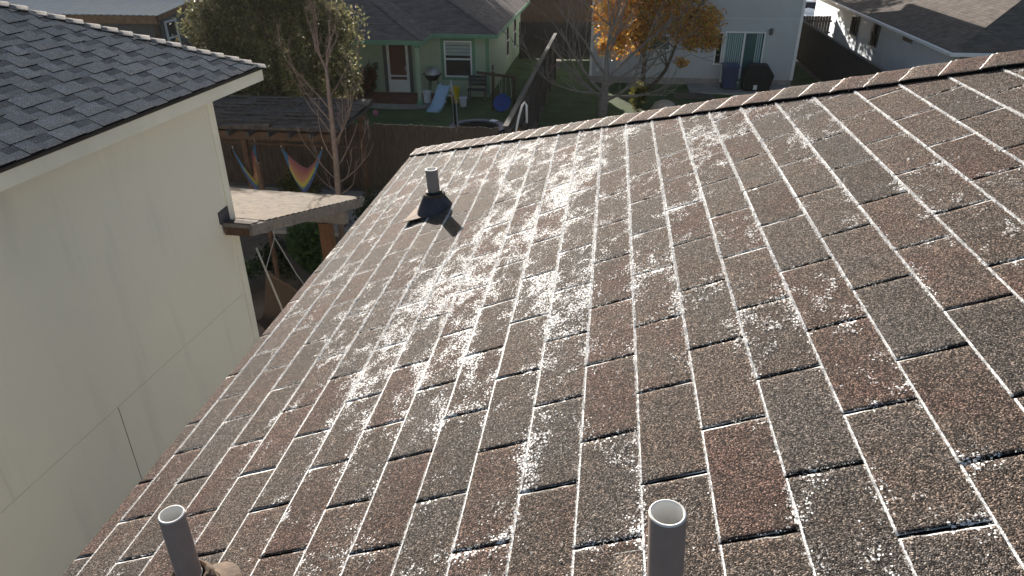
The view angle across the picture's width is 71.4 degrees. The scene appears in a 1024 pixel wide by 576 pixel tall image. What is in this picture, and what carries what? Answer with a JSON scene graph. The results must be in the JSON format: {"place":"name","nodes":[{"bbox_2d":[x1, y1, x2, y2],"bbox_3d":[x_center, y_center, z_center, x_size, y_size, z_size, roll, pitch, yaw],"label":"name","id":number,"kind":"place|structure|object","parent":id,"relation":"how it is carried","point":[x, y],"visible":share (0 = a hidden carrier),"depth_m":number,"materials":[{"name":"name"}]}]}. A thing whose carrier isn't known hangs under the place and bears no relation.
{"place":"outdoors","nodes":[
{"label":"outdoors","id":0,"kind":"place"},
{"bbox_2d":[0,0,197,46],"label":"house","id":1,"kind":"structure","parent":0,"point":[152,18],"depth_m":30.25,"materials":[{"name":"metal"}]},
{"bbox_2d":[163,18,181,44],"bbox_3d":[-14.595,-10.879,30.709,0.065,1.300,0.900,3,28,7],"label":"window","id":2,"kind":"structure","parent":1,"relation":"in","point":[170,29],"depth_m":30.58,"materials":[{"name":"white glass"}]},
{"bbox_2d":[0,1,363,575],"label":"neighbour house","id":3,"kind":"structure","parent":0,"point":[129,332],"depth_m":6.43,"materials":[{"name":"grey"}]},
{"bbox_2d":[255,247,282,310],"bbox_3d":[-2.699,0.908,8.873,0.424,3.183,0.039,-14,31,-24],"label":"cord","id":4,"kind":"object","parent":3,"relation":"hanging from","point":[265,269],"visible":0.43,"depth_m":8.25,"materials":[{"name":"fabric"}]},
{"bbox_2d":[229,185,379,236],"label":"pergola floor","id":5,"kind":"structure","parent":0,"point":[350,212],"depth_m":18.98,"materials":[{"name":"beige wood"}]},
{"bbox_2d":[213,95,372,226],"bbox_3d":[-6.114,-3.156,17.649,5.600,2.592,2.820,3,28,7],"label":"pergola","id":6,"kind":"object","parent":5,"relation":"on","point":[281,118],"visible":0.59,"depth_m":16.70,"materials":[{"name":"brown wood"}]},
{"bbox_2d":[232,140,258,189],"bbox_3d":[-6.202,-2.867,16.845,0.381,1.160,0.578,3,28,7],"label":"hammock chair","id":7,"kind":"object","parent":6,"relation":"hanging from","point":[253,180],"visible":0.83,"depth_m":16.88,"materials":[{"name":"fabric"}]},
{"bbox_2d":[280,145,321,192],"bbox_3d":[-4.866,-2.781,16.610,1.004,1.100,0.356,3,28,7],"label":"hammock chair","id":8,"kind":"object","parent":6,"relation":"hanging from","point":[303,177],"visible":0.98,"depth_m":16.62,"materials":[{"name":"fabric"}]},
{"bbox_2d":[273,169,322,193],"bbox_3d":[-5.346,-2.498,17.986,1.309,1.122,0.559,3,28,7],"label":"shrub","id":9,"kind":"object","parent":5,"relation":"on","point":[289,181],"visible":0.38,"depth_m":17.86,"materials":[{"name":"green plant"}]},
{"bbox_2d":[234,49,538,185],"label":"lawn","id":10,"kind":"structure","parent":0,"point":[479,107],"depth_m":26.92,"materials":[{"name":"green plant"}]},
{"bbox_2d":[171,0,369,141],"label":"evergreen tree","id":11,"kind":"object","parent":10,"relation":"on","point":[215,20],"visible":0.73,"depth_m":21.07,"materials":[{"name":"green plant"}]},
{"bbox_2d":[359,61,376,95],"bbox_3d":[-5.810,-8.461,28.816,0.694,1.443,0.886,-23,36,-36],"label":"shrub","id":12,"kind":"object","parent":10,"relation":"on","point":[369,86],"visible":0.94,"depth_m":28.65,"materials":[{"name":"green plant"}]},
{"bbox_2d":[426,83,453,112],"bbox_3d":[-2.708,-7.313,27.306,0.484,0.831,1.768,9,29,17],"label":"toddler slide","id":13,"kind":"object","parent":10,"relation":"on","point":[439,99],"visible":0.88,"depth_m":27.21,"materials":[{"name":"plastic"}]},
{"bbox_2d":[450,86,459,103],"bbox_3d":[-2.243,-7.575,28.012,0.450,0.604,0.450,3,28,7],"label":"bucket","id":14,"kind":"object","parent":10,"relation":"on","point":[456,90],"visible":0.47,"depth_m":27.87,"materials":[{"name":"yellow plastic"}]},
{"bbox_2d":[458,96,467,106],"bbox_3d":[-1.891,-7.203,27.587,0.350,0.344,0.350,3,28,7],"label":"bucket","id":15,"kind":"object","parent":10,"relation":"on","point":[463,101],"visible":1,"depth_m":27.51,"materials":[{"name":"white plastic"}]},
{"bbox_2d":[467,74,486,101],"bbox_3d":[-1.387,-7.917,28.257,0.720,0.970,0.490,3,28,7],"label":"bench","id":16,"kind":"object","parent":10,"relation":"on","point":[475,82],"visible":0.96,"depth_m":28.28,"materials":[{"name":"brown wood"}]},
{"bbox_2d":[449,80,504,133],"bbox_3d":[-1.128,-5.642,22.992,1.900,1.912,1.900,3,28,7],"label":"trampoline","id":17,"kind":"object","parent":10,"relation":"on","point":[483,123],"visible":0.61,"depth_m":23.40,"materials":[{"name":"black plastic"}]},
{"bbox_2d":[476,71,515,109],"bbox_3d":[-0.598,-7.414,26.826,1.484,1.425,0.100,3,28,7],"label":"swing frame","id":18,"kind":"object","parent":10,"relation":"on","point":[493,74],"visible":0.85,"depth_m":26.61,"materials":[{"name":"brown wood"}]},
{"bbox_2d":[493,94,510,111],"bbox_3d":[-0.370,-6.863,26.594,0.671,0.684,0.394,3,28,7],"label":"saucer seat","id":19,"kind":"object","parent":18,"relation":"hanging from","point":[501,102],"visible":1,"depth_m":26.62,"materials":[{"name":"blue plastic"}]},
{"bbox_2d":[515,101,527,131],"bbox_3d":[0.233,-3.692,18.760,0.370,2.448,0.075,8,29,15],"label":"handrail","id":20,"kind":"object","parent":10,"relation":"on","point":[520,111],"visible":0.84,"depth_m":18.31,"materials":[{"name":"metal"}]},
{"bbox_2d":[519,21,590,59],"bbox_3d":[2.217,-12.405,35.724,3.745,1.831,0.169,3,28,7],"label":"picket fence","id":21,"kind":"object","parent":10,"relation":"on","point":[531,41],"visible":0.64,"depth_m":35.63,"materials":[{"name":"brown wood"}]},
{"bbox_2d":[229,28,821,336],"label":"ground","id":22,"kind":"structure","parent":0,"point":[250,244],"depth_m":16.30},
{"bbox_2d":[245,258,263,279],"bbox_3d":[-5.623,-0.206,14.172,1.361,0.681,1.020,3,28,7],"label":"shrub","id":23,"kind":"object","parent":22,"relation":"on","point":[250,267],"visible":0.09,"depth_m":14.22,"materials":[{"name":"green plant"}]},
{"bbox_2d":[253,236,299,280],"bbox_3d":[-4.807,-0.557,14.657,0.853,0.926,1.202,-22,35,-35],"label":"shrub","id":24,"kind":"object","parent":22,"relation":"on","point":[284,266],"visible":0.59,"depth_m":14.60,"materials":[{"name":"green plant"}]},
{"bbox_2d":[255,162,309,329],"bbox_3d":[-3.841,-0.305,12.133,3.394,2.740,1.407,24,36,37],"label":"teepee","id":25,"kind":"object","parent":22,"relation":"on","point":[285,292],"visible":0.36,"depth_m":12.68,"materials":[{"name":"brown fabric"}]},
{"bbox_2d":[284,222,334,275],"bbox_3d":[-4.081,-0.814,14.477,1.008,1.443,1.231,-6,29,-11],"label":"shrub","id":26,"kind":"object","parent":22,"relation":"on","point":[303,244],"visible":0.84,"depth_m":14.09,"materials":[{"name":"green plant"}]},
{"bbox_2d":[274,0,373,240],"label":"bare tree","id":27,"kind":"object","parent":22,"relation":"on","point":[337,189],"visible":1,"depth_m":13.92,"materials":[{"name":"brown plant"}]},
{"bbox_2d":[220,123,498,187],"bbox_3d":[-5.869,-3.689,19.452,11.295,1.834,0.174,3,28,7],"label":"picket fence","id":28,"kind":"object","parent":22,"relation":"on","point":[393,154],"visible":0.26,"depth_m":19.23,"materials":[{"name":"brown wood"}]},
{"bbox_2d":[349,178,391,223],"bbox_3d":[-2.801,-1.796,16.123,1.729,1.812,1.434,3,28,7],"label":"shrub","id":29,"kind":"object","parent":22,"relation":"on","point":[368,201],"visible":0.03,"depth_m":16.01,"materials":[{"name":"green plant"}]},
{"bbox_2d":[223,0,529,108],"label":"green house","id":30,"kind":"structure","parent":22,"relation":"on","point":[408,43],"depth_m":28.55,"materials":[{"name":"green paint"}]},
{"bbox_2d":[386,45,410,91],"bbox_3d":[-4.606,-8.948,28.853,0.880,1.990,0.080,3,28,7],"label":"storm door","id":31,"kind":"structure","parent":30,"relation":"in","point":[397,55],"depth_m":28.88,"materials":[{"name":"metal"}]},
{"bbox_2d":[422,90,431,102],"bbox_3d":[-3.293,-7.438,27.727,0.370,0.424,0.370,3,28,7],"label":"bucket","id":32,"kind":"object","parent":30,"relation":"on","point":[427,95],"visible":1,"depth_m":27.64,"materials":[{"name":"white plastic"}]},
{"bbox_2d":[423,67,441,90],"bbox_3d":[-3.152,-8.211,28.390,0.608,1.163,0.675,-24,36,-37],"label":"kettle grill","id":33,"kind":"object","parent":30,"relation":"on","point":[432,74],"visible":0.94,"depth_m":28.04,"materials":[{"name":"metal"}]},
{"bbox_2d":[440,38,475,80],"bbox_3d":[-2.146,-9.124,28.411,1.380,1.660,0.070,3,28,7],"label":"window","id":34,"kind":"structure","parent":30,"relation":"in","point":[457,54],"depth_m":28.39,"materials":[{"name":"white glass"}]},
{"bbox_2d":[505,27,508,57],"bbox_3d":[-0.223,-11.470,33.036,0.068,1.450,0.750,3,28,7],"label":"window","id":35,"kind":"structure","parent":30,"relation":"in","point":[507,30],"depth_m":32.98,"materials":[{"name":"white glass"}]},
{"bbox_2d":[513,19,515,47],"bbox_3d":[0.124,-12.720,35.375,0.068,1.450,0.900,3,28,7],"label":"window","id":36,"kind":"structure","parent":30,"relation":"in","point":[514,22],"depth_m":35.22,"materials":[{"name":"white glass"}]},
{"bbox_2d":[503,33,556,133],"bbox_3d":[0.944,-7.070,25.782,0.226,1.790,15.746,4,28,7],"label":"picket fence","id":37,"kind":"object","parent":22,"relation":"on","point":[534,92],"visible":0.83,"depth_m":24.85,"materials":[{"name":"brown wood"}]},
{"bbox_2d":[589,0,806,84],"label":"white house","id":38,"kind":"structure","parent":22,"relation":"on","point":[768,32],"depth_m":29.96,"materials":[{"name":"paint"}]},
{"bbox_2d":[648,35,670,50],"bbox_3d":[6.273,-10.406,30.251,0.900,0.650,0.070,3,28,7],"label":"window","id":39,"kind":"structure","parent":38,"relation":"in","point":[661,43],"depth_m":30.28,"materials":[{"name":"white glass"}]},
{"bbox_2d":[713,32,724,64],"bbox_3d":[8.713,-10.092,30.058,0.320,1.320,0.070,3,28,7],"label":"window","id":40,"kind":"structure","parent":38,"relation":"in","point":[717,58],"depth_m":30.14,"materials":[{"name":"white glass"}]},
{"bbox_2d":[719,31,766,81],"bbox_3d":[9.726,-9.737,30.097,1.640,2.070,0.070,3,28,7],"label":"sliding door","id":41,"kind":"structure","parent":38,"relation":"in","point":[742,48],"depth_m":29.92,"materials":[{"name":"white glass"}]},
{"bbox_2d":[796,20,885,81],"bbox_3d":[13.199,-8.210,27.762,0.226,1.850,22.050,3,28,7],"label":"picket fence","id":42,"kind":"object","parent":22,"relation":"on","point":[822,56],"visible":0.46,"depth_m":30.56,"materials":[{"name":"brown wood"}]},
{"bbox_2d":[62,50,1023,575],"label":"house","id":43,"kind":"structure","parent":0,"point":[962,394],"depth_m":1.73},
{"bbox_2d":[78,63,1023,575],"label":"frost","id":44,"kind":"object","parent":43,"relation":"on","point":[664,199],"visible":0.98,"depth_m":2.27,"materials":[{"name":"white ice"}]},
{"bbox_2d":[521,0,592,25],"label":"house","id":45,"kind":"structure","parent":0,"point":[531,13],"depth_m":45.44,"materials":[{"name":"brown wood"}]},
{"bbox_2d":[537,47,817,128],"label":"lawn","id":46,"kind":"structure","parent":0,"point":[564,106],"depth_m":28.69,"materials":[{"name":"green plant"}]},
{"bbox_2d":[499,0,729,118],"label":"bare tree","id":47,"kind":"object","parent":46,"relation":"on","point":[602,95],"visible":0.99,"depth_m":24.60,"materials":[{"name":"brown plant"}]},
{"bbox_2d":[628,80,648,111],"bbox_3d":[4.702,-7.229,26.777,0.857,1.182,0.721,-25,37,-38],"label":"shrub","id":48,"kind":"object","parent":46,"relation":"on","point":[636,102],"visible":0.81,"depth_m":26.64,"materials":[{"name":"green plant"}]},
{"bbox_2d":[585,0,728,100],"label":"autumn tree","id":49,"kind":"object","parent":46,"relation":"on","point":[639,33],"visible":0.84,"depth_m":26.15,"materials":[{"name":"orange plant"}]},
{"bbox_2d":[650,100,674,109],"bbox_3d":[5.666,-6.717,26.517,1.010,0.559,1.034,3,28,7],"label":"boulder","id":50,"kind":"object","parent":46,"relation":"on","point":[660,104],"visible":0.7,"depth_m":26.26,"materials":[{"name":"beige stone"}]},
{"bbox_2d":[673,92,714,98],"bbox_3d":[7.377,-7.847,28.899,1.600,0.140,0.900,3,28,7],"label":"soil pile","id":51,"kind":"object","parent":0,"point":[692,95],"visible":1,"depth_m":28.71,"materials":[{"name":"brown soil"}]},
{"bbox_2d":[687,83,792,94],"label":"patio slab","id":52,"kind":"structure","parent":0,"point":[705,88],"depth_m":29.75,"materials":[{"name":"concrete"}]},
{"bbox_2d":[720,62,739,88],"bbox_3d":[9.011,-8.760,29.558,0.660,1.019,0.690,3,28,7],"label":"recycling bin","id":53,"kind":"object","parent":52,"relation":"on","point":[729,75],"visible":0.98,"depth_m":29.31,"materials":[{"name":"blue plastic"}]},
{"bbox_2d":[734,79,741,88],"bbox_3d":[9.449,-8.560,29.869,0.380,0.370,0.374,3,28,7],"label":"flower pot","id":54,"kind":"object","parent":52,"relation":"on","point":[738,83],"visible":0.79,"depth_m":29.73,"materials":[{"name":"teal"}]},
{"bbox_2d":[741,62,773,90],"bbox_3d":[10.105,-8.688,29.337,1.211,1.072,0.640,3,28,7],"label":"covered grill","id":55,"kind":"object","parent":52,"relation":"on","point":[757,76],"visible":0.96,"depth_m":29.11,"materials":[{"name":"black fabric"}]},
{"bbox_2d":[804,0,815,23],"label":"parked car","id":56,"kind":"object","parent":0,"point":[810,6],"visible":0.12,"depth_m":43.52,"materials":[{"name":"white paint"}]},
{"bbox_2d":[813,0,1023,70],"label":"long house","id":57,"kind":"structure","parent":0,"point":[889,35],"depth_m":26.96,"materials":[{"name":"paint"}]},
{"bbox_2d":[847,13,860,39],"bbox_3d":[16.151,-12.358,33.621,0.080,1.050,1.270,3,28,7],"label":"window","id":58,"kind":"structure","parent":57,"relation":"in","point":[855,22],"depth_m":33.53,"materials":[{"name":"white glass"}]},
{"bbox_2d":[866,23,880,50],"bbox_3d":[15.768,-11.001,31.030,0.080,1.100,1.170,3,28,7],"label":"window","id":59,"kind":"structure","parent":57,"relation":"in","point":[875,30],"depth_m":30.96,"materials":[{"name":"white glass"}]},
{"label":"side yard","id":60,"kind":"structure","parent":0,"visible":0},
{"bbox_2d":[803,16,831,34],"bbox_3d":[15.624,-13.327,37.362,1.945,1.821,0.167,3,28,7],"label":"picket fence","id":61,"kind":"object","parent":60,"relation":"on","point":[819,23],"visible":0.38,"depth_m":36.99,"materials":[{"name":"brown wood"}]}
]}

